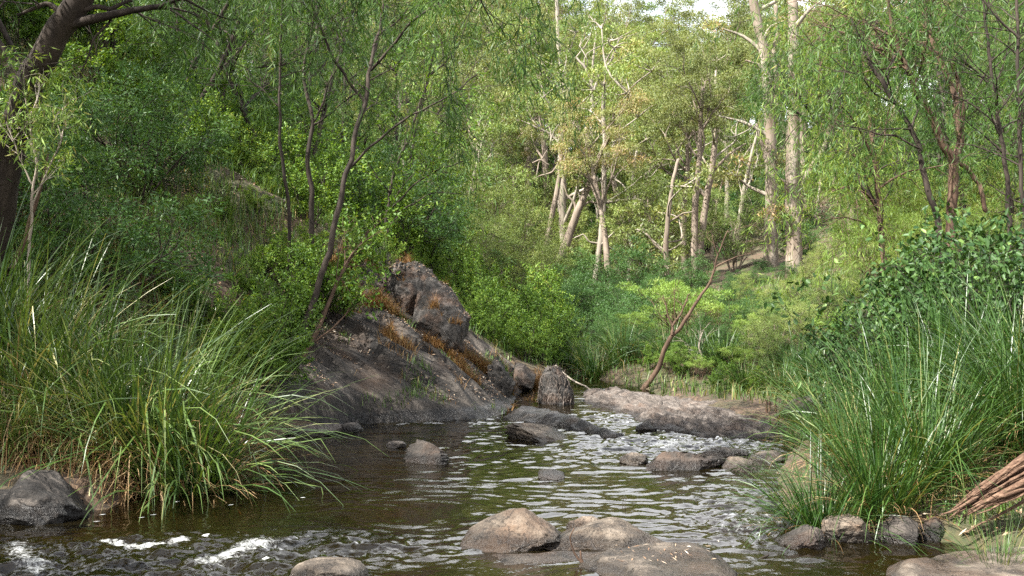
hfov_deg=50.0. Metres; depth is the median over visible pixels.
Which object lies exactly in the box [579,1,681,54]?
eucalypt tree
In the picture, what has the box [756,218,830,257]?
dark bush
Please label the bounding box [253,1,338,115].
eucalypt tree
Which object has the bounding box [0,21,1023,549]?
terrain
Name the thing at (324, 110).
slender tree
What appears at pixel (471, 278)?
leafy shrub
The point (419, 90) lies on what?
slender tree
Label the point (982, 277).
broad leaved shrub
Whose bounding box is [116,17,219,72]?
dark bush
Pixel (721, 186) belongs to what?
eucalypt tree
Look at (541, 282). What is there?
leafy shrub
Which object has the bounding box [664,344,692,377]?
leafy shrub
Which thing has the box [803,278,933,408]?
broad leaved shrub
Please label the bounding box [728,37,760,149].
eucalypt tree
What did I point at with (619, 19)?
eucalypt tree
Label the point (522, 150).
eucalypt tree
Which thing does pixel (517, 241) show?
feathery bush
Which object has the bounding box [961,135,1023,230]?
willowy sapling
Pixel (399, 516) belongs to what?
water
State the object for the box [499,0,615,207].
eucalypt tree
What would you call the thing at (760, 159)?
eucalypt tree
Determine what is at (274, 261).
leafy shrub
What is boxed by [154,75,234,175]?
leafy shrub
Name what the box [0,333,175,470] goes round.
sedge clump
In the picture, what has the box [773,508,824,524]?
river rock
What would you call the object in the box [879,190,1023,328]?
broad leaved shrub
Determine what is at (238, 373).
sedge clump
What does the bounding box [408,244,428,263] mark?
leafy shrub
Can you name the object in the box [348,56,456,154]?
eucalypt tree
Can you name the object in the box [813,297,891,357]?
leafy shrub
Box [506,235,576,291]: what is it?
feathery bush
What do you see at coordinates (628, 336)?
dark bush
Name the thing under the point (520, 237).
feathery bush
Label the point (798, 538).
river rock
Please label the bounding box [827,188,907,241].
dark bush
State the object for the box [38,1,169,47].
dark bush
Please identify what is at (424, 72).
eucalypt tree
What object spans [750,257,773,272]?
dark bush
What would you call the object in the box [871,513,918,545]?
river rock
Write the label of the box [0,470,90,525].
boulder
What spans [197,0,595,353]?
weeping tree
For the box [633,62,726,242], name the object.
eucalypt tree
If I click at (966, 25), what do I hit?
eucalypt tree
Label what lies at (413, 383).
undergrowth
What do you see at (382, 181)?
leafy shrub
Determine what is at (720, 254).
dark bush
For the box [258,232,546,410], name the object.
dry grass
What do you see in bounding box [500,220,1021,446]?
undergrowth
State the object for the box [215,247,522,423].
rock slope
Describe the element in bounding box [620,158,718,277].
eucalypt tree
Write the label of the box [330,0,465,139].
eucalypt tree
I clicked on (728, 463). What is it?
river rock
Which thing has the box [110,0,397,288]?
weeping tree
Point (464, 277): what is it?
leafy shrub
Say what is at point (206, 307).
leafy shrub
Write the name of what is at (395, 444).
river rock
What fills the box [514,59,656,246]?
eucalypt tree
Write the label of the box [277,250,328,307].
leafy shrub
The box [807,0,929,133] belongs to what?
eucalypt tree
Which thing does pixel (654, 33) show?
eucalypt tree
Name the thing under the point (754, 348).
sedge clump
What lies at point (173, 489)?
sedge clump
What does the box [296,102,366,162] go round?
dark bush
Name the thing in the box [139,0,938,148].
sky
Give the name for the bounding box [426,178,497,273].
feathery bush
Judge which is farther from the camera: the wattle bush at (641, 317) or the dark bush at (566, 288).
the dark bush at (566, 288)
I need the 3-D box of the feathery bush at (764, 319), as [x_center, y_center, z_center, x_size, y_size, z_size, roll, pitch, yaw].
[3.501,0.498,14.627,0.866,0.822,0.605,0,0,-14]
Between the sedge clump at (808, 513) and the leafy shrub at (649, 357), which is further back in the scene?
the leafy shrub at (649, 357)
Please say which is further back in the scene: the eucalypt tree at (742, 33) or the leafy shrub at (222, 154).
the eucalypt tree at (742, 33)
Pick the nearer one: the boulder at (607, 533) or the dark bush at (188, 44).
the boulder at (607, 533)
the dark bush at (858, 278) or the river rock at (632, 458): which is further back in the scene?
the dark bush at (858, 278)
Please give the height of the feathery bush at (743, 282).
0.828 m
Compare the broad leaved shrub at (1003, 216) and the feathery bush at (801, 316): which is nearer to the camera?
the broad leaved shrub at (1003, 216)
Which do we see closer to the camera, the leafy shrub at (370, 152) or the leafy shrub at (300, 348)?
the leafy shrub at (300, 348)
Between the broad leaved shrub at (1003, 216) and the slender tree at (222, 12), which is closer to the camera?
the broad leaved shrub at (1003, 216)
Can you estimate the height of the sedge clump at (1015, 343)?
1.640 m
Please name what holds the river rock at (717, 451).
on the water
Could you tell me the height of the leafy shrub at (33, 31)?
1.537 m
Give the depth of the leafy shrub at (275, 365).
10.65 m
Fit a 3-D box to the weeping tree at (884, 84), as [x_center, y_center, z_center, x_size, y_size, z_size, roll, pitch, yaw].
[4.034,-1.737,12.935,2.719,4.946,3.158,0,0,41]
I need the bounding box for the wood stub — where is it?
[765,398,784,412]
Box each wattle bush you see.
[613,311,700,345]
[616,278,743,342]
[652,342,686,373]
[683,346,715,379]
[696,299,741,327]
[715,346,766,372]
[725,312,770,339]
[793,319,836,342]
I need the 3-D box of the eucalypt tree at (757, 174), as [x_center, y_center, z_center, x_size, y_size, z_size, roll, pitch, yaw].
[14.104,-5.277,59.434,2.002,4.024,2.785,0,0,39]
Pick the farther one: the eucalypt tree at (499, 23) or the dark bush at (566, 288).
the eucalypt tree at (499, 23)
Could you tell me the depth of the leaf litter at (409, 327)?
12.80 m
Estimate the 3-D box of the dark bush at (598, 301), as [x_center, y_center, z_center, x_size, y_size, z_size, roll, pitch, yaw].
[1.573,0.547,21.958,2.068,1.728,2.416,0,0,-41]
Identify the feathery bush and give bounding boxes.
[425,213,516,284]
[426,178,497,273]
[440,140,538,248]
[460,167,563,285]
[466,211,545,302]
[467,204,529,294]
[479,185,543,230]
[499,209,547,291]
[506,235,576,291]
[508,197,573,278]
[517,160,611,253]
[542,202,602,282]
[594,164,710,289]
[601,214,650,282]
[606,175,633,218]
[648,175,736,267]
[687,182,782,272]
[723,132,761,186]
[730,269,759,302]
[733,315,784,371]
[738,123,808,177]
[747,297,805,347]
[749,283,776,323]
[774,297,828,357]
[775,275,809,318]
[781,153,843,213]
[794,249,822,284]
[803,269,844,321]
[806,239,828,267]
[829,258,865,300]
[833,271,872,325]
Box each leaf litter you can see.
[0,17,368,423]
[295,261,503,399]
[620,540,718,562]
[836,445,1021,546]
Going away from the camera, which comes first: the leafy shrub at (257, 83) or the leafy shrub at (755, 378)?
the leafy shrub at (755, 378)
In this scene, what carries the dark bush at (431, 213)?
on the terrain at (84, 491)
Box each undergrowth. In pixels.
[0,9,523,373]
[306,252,514,413]
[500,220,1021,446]
[885,410,1023,542]
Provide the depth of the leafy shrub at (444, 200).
20.95 m
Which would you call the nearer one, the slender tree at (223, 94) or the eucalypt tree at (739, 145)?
the slender tree at (223, 94)
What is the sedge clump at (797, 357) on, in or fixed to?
on the terrain at (84, 491)
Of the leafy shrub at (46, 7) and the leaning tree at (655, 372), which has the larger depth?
the leafy shrub at (46, 7)
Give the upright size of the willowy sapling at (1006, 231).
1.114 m
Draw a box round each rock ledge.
[503,406,623,437]
[583,386,776,439]
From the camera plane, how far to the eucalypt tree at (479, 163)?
55.73 m
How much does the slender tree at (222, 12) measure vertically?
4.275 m
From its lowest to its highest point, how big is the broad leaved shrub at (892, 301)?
1.563 m
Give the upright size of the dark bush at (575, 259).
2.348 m
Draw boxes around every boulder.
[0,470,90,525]
[290,557,368,575]
[460,508,561,552]
[544,517,663,550]
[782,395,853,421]
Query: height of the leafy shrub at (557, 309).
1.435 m
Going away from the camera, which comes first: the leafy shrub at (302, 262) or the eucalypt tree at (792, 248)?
the leafy shrub at (302, 262)
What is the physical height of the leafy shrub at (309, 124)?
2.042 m
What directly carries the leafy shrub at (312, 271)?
on the rock slope
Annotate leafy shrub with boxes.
[0,0,49,51]
[0,41,87,146]
[6,0,104,30]
[44,0,179,122]
[50,47,95,131]
[64,207,91,234]
[72,0,130,46]
[74,0,144,58]
[98,209,149,246]
[117,0,211,81]
[121,7,248,116]
[129,160,173,193]
[148,248,190,305]
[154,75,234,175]
[163,267,247,339]
[177,251,325,385]
[178,183,210,224]
[183,100,277,172]
[197,80,309,176]
[201,285,285,384]
[209,141,228,165]
[211,51,314,136]
[211,194,235,221]
[212,58,258,96]
[216,233,269,298]
[218,61,323,147]
[219,96,333,172]
[224,84,346,164]
[231,121,358,201]
[236,312,299,392]
[242,172,276,211]
[242,271,322,353]
[247,160,288,193]
[247,226,296,282]
[252,119,380,227]
[261,273,325,339]
[272,324,317,383]
[273,234,368,327]
[275,117,418,232]
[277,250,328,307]
[282,221,320,271]
[296,204,335,243]
[297,259,374,324]
[300,155,352,209]
[300,209,369,283]
[316,124,389,205]
[321,75,381,142]
[335,152,414,227]
[335,207,389,273]
[343,150,475,275]
[355,215,406,272]
[363,166,439,259]
[365,164,426,206]
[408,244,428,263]
[411,210,454,272]
[416,246,447,281]
[432,222,479,302]
[435,219,515,301]
[438,251,512,332]
[439,273,467,298]
[452,286,492,317]
[456,247,519,316]
[461,282,501,334]
[465,253,537,337]
[473,268,532,351]
[477,302,505,343]
[502,260,564,322]
[502,283,570,357]
[503,298,551,359]
[520,264,576,332]
[525,268,575,327]
[525,315,563,364]
[533,321,565,365]
[544,292,581,348]
[553,313,579,357]
[561,313,590,352]
[570,344,585,365]
[637,332,661,370]
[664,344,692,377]
[702,327,743,377]
[703,360,726,389]
[722,349,752,389]
[729,321,755,348]
[746,363,769,392]
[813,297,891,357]
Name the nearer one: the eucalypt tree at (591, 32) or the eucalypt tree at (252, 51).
the eucalypt tree at (252, 51)
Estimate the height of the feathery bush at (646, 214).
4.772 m
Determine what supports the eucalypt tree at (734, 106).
on the terrain at (84, 491)
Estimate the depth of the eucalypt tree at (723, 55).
86.63 m
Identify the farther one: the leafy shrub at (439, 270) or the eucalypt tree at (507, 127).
the eucalypt tree at (507, 127)
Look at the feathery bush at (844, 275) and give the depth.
17.93 m
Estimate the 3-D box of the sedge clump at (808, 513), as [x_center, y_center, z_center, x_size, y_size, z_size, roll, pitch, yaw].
[1.813,1.268,6.385,1.488,0.898,1.567,0,0,-4]
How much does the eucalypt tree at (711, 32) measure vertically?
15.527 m
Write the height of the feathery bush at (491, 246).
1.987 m
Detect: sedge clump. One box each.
[0,176,201,377]
[0,197,247,445]
[0,240,280,511]
[0,261,364,507]
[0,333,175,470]
[0,342,224,500]
[0,347,114,469]
[7,307,381,526]
[51,266,335,434]
[67,381,271,497]
[127,315,323,426]
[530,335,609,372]
[550,328,646,378]
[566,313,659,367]
[627,313,713,366]
[648,317,732,365]
[678,323,750,373]
[704,353,1023,543]
[704,356,773,392]
[707,428,952,554]
[723,330,803,372]
[730,346,812,397]
[734,354,952,480]
[749,304,1023,518]
[749,327,840,377]
[753,285,1007,467]
[758,358,849,406]
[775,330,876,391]
[787,246,1023,431]
[847,285,1023,471]
[850,232,1023,419]
[858,256,1023,466]
[922,510,1023,567]
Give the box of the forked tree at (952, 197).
[745,0,1014,267]
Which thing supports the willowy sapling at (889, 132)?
on the terrain at (84, 491)
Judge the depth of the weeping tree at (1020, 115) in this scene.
11.58 m
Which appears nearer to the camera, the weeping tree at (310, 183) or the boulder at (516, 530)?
the boulder at (516, 530)
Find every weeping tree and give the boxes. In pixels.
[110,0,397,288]
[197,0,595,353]
[221,0,444,257]
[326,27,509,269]
[689,0,977,271]
[732,0,1013,314]
[871,0,1023,281]
[879,0,1023,248]
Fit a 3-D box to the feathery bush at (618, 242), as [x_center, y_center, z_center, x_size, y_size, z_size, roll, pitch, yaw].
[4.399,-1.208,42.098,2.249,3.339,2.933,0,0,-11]
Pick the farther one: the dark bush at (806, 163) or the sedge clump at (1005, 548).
the dark bush at (806, 163)
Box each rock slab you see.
[493,551,594,564]
[579,542,736,575]
[886,546,1023,575]
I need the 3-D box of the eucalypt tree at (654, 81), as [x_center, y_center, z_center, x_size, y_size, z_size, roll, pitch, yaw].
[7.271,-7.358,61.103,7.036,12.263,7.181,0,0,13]
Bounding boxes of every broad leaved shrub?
[764,202,1023,410]
[797,261,975,426]
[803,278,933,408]
[840,224,1023,395]
[859,212,1023,376]
[872,221,1023,389]
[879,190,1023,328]
[900,234,1023,361]
[927,191,1023,341]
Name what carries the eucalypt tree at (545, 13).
on the terrain at (84, 491)
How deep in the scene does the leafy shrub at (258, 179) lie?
15.56 m
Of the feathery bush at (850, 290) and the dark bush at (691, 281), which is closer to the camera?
the feathery bush at (850, 290)
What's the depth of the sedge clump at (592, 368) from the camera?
15.84 m
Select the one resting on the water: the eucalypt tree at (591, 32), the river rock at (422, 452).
the river rock at (422, 452)
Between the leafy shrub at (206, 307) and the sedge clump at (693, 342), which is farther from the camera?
the sedge clump at (693, 342)
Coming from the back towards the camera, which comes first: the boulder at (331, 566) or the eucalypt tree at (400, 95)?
the eucalypt tree at (400, 95)
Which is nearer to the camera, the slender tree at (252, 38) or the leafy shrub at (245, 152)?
the leafy shrub at (245, 152)
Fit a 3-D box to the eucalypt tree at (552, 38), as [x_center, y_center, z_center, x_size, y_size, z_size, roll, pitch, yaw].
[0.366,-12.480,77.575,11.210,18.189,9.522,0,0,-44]
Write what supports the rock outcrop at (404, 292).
on the terrain at (84, 491)
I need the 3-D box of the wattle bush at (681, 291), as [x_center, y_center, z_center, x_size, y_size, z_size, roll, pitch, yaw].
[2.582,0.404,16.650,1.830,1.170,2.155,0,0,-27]
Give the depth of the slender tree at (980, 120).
19.36 m
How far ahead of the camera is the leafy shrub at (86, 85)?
13.84 m
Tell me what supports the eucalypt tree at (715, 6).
on the terrain at (84, 491)
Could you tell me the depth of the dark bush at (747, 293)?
20.08 m
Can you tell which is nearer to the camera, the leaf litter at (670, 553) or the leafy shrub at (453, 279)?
the leaf litter at (670, 553)
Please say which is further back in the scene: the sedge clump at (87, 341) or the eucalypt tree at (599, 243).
the eucalypt tree at (599, 243)
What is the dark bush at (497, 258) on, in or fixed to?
on the terrain at (84, 491)
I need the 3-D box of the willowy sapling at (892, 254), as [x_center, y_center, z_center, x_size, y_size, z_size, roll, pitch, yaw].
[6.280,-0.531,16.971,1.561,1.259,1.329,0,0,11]
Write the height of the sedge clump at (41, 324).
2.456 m
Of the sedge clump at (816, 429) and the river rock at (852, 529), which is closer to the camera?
the river rock at (852, 529)
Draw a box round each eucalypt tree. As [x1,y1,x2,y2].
[202,20,270,74]
[223,0,288,70]
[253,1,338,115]
[265,24,323,96]
[268,20,356,112]
[313,8,387,123]
[315,0,463,137]
[319,0,428,103]
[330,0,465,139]
[333,86,413,169]
[341,0,487,105]
[346,21,481,179]
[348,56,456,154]
[349,33,465,203]
[370,0,462,129]
[390,0,542,205]
[394,8,502,137]
[414,95,526,207]
[424,43,529,200]
[441,0,550,162]
[447,0,595,226]
[451,0,550,134]
[451,134,507,190]
[467,85,552,222]
[471,32,602,186]
[475,0,573,38]
[477,0,599,184]
[477,0,657,272]
[482,9,604,263]
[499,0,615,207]
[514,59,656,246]
[517,0,602,211]
[518,139,579,196]
[522,47,610,268]
[529,0,632,61]
[532,44,616,158]
[546,0,648,148]
[547,84,660,300]
[555,0,678,266]
[555,21,669,284]
[564,0,652,163]
[567,165,628,264]
[572,26,723,174]
[575,11,632,188]
[578,46,685,218]
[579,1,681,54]
[587,0,706,124]
[589,110,676,279]
[590,5,682,82]
[608,0,659,101]
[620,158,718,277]
[621,105,682,260]
[629,44,730,277]
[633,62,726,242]
[637,20,689,73]
[638,19,754,288]
[638,93,724,198]
[648,0,724,154]
[654,30,763,268]
[662,31,753,85]
[665,31,754,163]
[666,0,782,222]
[674,21,758,138]
[682,52,779,240]
[682,70,752,169]
[689,18,741,68]
[691,150,743,256]
[692,82,786,256]
[693,0,813,267]
[702,0,772,133]
[724,0,822,190]
[724,141,762,214]
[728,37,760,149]
[736,0,808,120]
[736,1,786,152]
[737,22,811,149]
[747,4,815,211]
[751,155,784,196]
[753,113,813,201]
[757,0,833,267]
[761,0,846,144]
[772,0,896,254]
[777,0,921,174]
[800,132,834,216]
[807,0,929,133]
[874,3,956,163]
[876,0,1000,120]
[894,13,996,201]
[917,1,1008,117]
[925,0,1003,122]
[933,80,1015,194]
[934,0,1021,198]
[960,10,1020,71]
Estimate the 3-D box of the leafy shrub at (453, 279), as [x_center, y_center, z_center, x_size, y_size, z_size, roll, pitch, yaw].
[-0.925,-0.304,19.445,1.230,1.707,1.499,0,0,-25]
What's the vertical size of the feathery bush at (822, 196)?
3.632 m
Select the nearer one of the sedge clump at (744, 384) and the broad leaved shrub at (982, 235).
the broad leaved shrub at (982, 235)
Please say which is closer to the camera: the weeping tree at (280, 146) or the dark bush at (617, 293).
the weeping tree at (280, 146)
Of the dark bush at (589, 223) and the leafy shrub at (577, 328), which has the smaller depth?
the leafy shrub at (577, 328)
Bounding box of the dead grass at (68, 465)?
[0,171,284,506]
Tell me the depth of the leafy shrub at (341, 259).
13.17 m
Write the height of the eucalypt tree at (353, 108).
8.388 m
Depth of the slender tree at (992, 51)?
32.85 m
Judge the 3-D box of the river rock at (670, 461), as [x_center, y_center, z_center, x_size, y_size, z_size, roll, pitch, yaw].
[1.358,1.376,8.613,0.716,0.220,0.442,0,0,0]
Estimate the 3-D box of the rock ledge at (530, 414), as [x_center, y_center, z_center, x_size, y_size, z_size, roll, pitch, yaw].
[0.546,1.648,11.225,0.722,0.740,2.297,0,0,-31]
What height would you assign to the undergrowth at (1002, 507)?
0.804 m
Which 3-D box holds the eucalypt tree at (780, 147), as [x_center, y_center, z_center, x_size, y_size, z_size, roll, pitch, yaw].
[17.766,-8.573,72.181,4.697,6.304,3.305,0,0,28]
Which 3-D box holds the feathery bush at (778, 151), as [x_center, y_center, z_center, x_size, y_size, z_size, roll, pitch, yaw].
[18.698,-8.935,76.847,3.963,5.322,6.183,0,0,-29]
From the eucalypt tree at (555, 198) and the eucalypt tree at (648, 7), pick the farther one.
the eucalypt tree at (648, 7)
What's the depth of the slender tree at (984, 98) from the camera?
26.59 m
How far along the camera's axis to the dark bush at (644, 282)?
26.90 m
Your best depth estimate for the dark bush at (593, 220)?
63.42 m
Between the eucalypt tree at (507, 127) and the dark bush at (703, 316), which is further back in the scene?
the eucalypt tree at (507, 127)
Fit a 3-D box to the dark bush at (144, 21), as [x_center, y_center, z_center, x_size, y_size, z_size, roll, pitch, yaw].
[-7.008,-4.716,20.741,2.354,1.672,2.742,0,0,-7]
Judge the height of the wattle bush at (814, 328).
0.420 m
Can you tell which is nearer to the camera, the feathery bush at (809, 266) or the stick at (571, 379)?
the stick at (571, 379)
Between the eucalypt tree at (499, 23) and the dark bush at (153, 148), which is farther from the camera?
the eucalypt tree at (499, 23)
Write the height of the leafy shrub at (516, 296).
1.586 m
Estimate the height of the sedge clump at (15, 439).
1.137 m
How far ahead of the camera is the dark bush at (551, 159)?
81.91 m
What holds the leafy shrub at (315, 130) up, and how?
on the terrain at (84, 491)
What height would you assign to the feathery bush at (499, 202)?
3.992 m
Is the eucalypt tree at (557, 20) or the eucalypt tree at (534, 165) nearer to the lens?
the eucalypt tree at (557, 20)
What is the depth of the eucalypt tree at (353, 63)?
63.40 m
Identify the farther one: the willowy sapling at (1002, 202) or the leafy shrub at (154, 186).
the willowy sapling at (1002, 202)
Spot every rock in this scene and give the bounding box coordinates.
[285,424,342,435]
[341,422,363,432]
[386,441,406,447]
[403,439,448,464]
[504,423,566,442]
[537,363,573,404]
[538,469,564,479]
[566,516,599,529]
[619,452,647,464]
[635,422,656,430]
[645,451,725,470]
[701,446,751,457]
[722,456,761,471]
[748,450,786,461]
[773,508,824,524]
[774,524,825,549]
[821,514,872,542]
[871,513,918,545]
[918,512,944,541]
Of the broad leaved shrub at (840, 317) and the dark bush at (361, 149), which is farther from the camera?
the dark bush at (361, 149)
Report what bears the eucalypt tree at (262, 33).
on the terrain at (84, 491)
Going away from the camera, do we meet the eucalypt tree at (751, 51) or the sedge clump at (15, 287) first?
the sedge clump at (15, 287)
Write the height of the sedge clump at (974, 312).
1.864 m
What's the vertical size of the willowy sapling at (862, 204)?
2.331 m
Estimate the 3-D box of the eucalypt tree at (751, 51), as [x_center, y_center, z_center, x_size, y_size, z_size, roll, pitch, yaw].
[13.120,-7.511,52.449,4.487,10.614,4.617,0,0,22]
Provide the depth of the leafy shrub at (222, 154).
15.18 m
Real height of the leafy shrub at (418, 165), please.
3.369 m
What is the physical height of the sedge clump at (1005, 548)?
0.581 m
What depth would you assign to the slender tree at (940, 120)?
21.55 m
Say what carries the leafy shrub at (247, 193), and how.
on the terrain at (84, 491)
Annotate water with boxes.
[0,376,973,575]
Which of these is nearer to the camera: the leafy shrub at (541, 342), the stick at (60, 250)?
the stick at (60, 250)
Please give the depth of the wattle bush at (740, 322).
15.20 m
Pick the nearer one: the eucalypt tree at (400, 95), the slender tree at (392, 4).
the slender tree at (392, 4)
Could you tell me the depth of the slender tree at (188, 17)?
17.04 m
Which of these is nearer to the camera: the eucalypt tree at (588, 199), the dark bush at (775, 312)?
the dark bush at (775, 312)
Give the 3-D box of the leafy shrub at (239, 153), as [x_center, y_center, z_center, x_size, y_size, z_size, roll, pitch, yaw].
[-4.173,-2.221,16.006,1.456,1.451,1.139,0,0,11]
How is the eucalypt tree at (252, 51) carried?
on the terrain at (84, 491)
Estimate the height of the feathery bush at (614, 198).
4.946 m
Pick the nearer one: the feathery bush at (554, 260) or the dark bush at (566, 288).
the dark bush at (566, 288)
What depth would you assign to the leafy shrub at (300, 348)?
10.80 m
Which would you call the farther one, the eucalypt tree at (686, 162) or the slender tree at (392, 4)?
the eucalypt tree at (686, 162)
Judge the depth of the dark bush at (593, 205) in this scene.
71.41 m
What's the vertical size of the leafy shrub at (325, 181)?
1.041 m
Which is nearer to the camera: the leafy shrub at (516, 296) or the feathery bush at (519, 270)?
the leafy shrub at (516, 296)
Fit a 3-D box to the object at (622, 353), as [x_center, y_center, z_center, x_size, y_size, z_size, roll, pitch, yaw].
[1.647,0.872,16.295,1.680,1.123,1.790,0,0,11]
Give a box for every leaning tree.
[0,0,613,295]
[640,221,766,388]
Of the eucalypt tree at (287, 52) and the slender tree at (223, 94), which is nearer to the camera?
the slender tree at (223, 94)
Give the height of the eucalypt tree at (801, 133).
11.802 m
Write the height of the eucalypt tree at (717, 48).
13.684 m
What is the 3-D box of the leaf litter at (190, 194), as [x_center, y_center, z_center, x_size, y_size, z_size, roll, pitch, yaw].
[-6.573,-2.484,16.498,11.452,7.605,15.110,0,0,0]
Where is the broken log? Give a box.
[940,453,1023,532]
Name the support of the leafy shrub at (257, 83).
on the terrain at (84, 491)
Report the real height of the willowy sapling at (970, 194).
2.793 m
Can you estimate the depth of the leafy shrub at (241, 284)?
12.10 m
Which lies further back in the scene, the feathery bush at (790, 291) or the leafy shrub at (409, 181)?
the leafy shrub at (409, 181)
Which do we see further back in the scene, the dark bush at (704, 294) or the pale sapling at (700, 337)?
the dark bush at (704, 294)
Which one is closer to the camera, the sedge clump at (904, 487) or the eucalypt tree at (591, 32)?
the sedge clump at (904, 487)
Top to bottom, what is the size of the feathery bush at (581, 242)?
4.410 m
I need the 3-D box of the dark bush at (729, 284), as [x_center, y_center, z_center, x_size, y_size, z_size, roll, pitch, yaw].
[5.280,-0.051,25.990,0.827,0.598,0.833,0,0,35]
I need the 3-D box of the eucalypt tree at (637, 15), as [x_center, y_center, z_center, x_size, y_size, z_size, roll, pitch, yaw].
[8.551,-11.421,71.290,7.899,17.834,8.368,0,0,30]
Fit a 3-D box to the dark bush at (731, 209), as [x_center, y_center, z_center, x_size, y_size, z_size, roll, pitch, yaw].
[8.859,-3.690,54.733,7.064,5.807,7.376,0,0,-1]
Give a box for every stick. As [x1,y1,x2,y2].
[10,152,48,267]
[18,245,102,253]
[555,365,589,388]
[569,528,583,562]
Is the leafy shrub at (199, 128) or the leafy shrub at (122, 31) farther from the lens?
the leafy shrub at (122, 31)
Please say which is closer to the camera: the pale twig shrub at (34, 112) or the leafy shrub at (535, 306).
the pale twig shrub at (34, 112)
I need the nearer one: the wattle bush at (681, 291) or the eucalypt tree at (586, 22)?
the wattle bush at (681, 291)
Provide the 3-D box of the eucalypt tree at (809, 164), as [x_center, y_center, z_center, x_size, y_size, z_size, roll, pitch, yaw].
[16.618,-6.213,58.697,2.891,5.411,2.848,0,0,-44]
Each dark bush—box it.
[0,88,163,225]
[0,115,234,320]
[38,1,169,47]
[39,56,241,201]
[92,27,227,112]
[94,0,195,59]
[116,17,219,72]
[194,73,316,150]
[281,126,350,175]
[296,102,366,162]
[306,129,442,211]
[313,140,483,261]
[324,113,405,180]
[403,196,517,279]
[414,146,588,228]
[520,262,604,309]
[538,149,600,210]
[543,246,615,300]
[545,269,643,333]
[552,198,636,266]
[557,168,645,229]
[558,205,611,233]
[563,274,652,339]
[570,235,698,303]
[570,294,642,346]
[580,278,658,320]
[588,316,629,345]
[600,307,638,330]
[613,323,662,358]
[618,158,756,260]
[618,167,745,244]
[619,313,661,342]
[627,297,663,321]
[628,272,688,309]
[639,249,718,297]
[648,325,702,356]
[660,143,783,219]
[682,283,718,305]
[683,310,741,345]
[688,303,728,328]
[711,285,747,308]
[712,239,742,262]
[713,297,748,325]
[718,274,748,295]
[721,298,764,332]
[722,163,844,241]
[723,270,747,286]
[735,284,769,309]
[741,266,777,285]
[747,292,800,326]
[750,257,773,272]
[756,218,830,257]
[768,279,835,314]
[769,297,823,335]
[770,262,800,278]
[778,144,843,188]
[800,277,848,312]
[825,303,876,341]
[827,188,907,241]
[841,273,880,298]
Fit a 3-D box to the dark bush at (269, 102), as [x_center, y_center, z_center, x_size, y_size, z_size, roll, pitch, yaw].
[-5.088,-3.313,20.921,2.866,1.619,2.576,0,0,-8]
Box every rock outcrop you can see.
[382,261,437,316]
[412,277,470,354]
[487,355,515,397]
[513,362,535,390]
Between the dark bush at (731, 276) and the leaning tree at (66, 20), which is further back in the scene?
the dark bush at (731, 276)
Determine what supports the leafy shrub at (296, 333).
on the terrain at (84, 491)
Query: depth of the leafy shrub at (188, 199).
12.94 m
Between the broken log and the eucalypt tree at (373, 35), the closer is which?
the broken log
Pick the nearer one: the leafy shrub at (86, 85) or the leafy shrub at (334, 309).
the leafy shrub at (334, 309)
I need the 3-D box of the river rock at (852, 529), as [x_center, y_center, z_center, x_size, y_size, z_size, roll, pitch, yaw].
[1.890,1.367,6.142,0.286,0.188,0.339,0,0,27]
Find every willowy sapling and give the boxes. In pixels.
[811,107,1001,223]
[814,207,919,284]
[817,145,997,254]
[825,162,928,269]
[837,203,959,277]
[867,217,971,283]
[884,203,991,257]
[896,154,1018,242]
[931,206,1023,263]
[939,114,1023,216]
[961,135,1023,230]
[973,163,1023,228]
[990,212,1023,261]
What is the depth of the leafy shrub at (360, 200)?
15.80 m
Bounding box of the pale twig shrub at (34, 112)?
[0,43,110,341]
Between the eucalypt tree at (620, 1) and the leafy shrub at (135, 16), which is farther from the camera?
the eucalypt tree at (620, 1)
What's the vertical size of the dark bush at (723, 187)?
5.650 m
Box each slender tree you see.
[0,0,56,74]
[10,0,203,54]
[127,0,339,133]
[129,0,335,184]
[137,0,299,91]
[165,0,355,132]
[244,0,422,175]
[244,0,463,127]
[255,0,437,162]
[301,194,405,358]
[303,0,497,197]
[351,41,501,181]
[732,14,972,246]
[761,8,924,215]
[781,39,947,204]
[816,0,1023,238]
[868,4,1023,218]
[906,0,1023,246]
[924,0,1023,266]
[926,0,1023,204]
[933,28,1023,219]
[940,0,1023,218]
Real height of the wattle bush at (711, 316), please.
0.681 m
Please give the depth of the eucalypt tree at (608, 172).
41.60 m
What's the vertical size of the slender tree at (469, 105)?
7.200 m
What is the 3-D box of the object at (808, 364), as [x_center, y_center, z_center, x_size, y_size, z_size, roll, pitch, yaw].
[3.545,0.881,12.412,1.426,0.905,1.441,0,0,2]
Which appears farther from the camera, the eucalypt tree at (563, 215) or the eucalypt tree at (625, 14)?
the eucalypt tree at (625, 14)
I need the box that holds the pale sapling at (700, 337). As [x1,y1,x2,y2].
[672,310,719,365]
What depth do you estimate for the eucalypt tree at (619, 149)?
35.75 m
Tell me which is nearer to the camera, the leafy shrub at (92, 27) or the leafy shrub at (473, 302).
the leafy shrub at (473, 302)
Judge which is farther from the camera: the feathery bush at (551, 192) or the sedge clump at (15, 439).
the feathery bush at (551, 192)
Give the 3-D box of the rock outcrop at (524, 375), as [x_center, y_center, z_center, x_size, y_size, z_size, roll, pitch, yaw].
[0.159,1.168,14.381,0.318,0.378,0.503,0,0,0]
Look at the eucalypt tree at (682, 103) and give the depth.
34.97 m
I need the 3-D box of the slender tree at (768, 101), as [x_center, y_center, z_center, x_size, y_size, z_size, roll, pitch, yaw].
[6.135,-2.517,20.279,4.062,5.343,3.814,0,0,13]
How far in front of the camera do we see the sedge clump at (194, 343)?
10.17 m

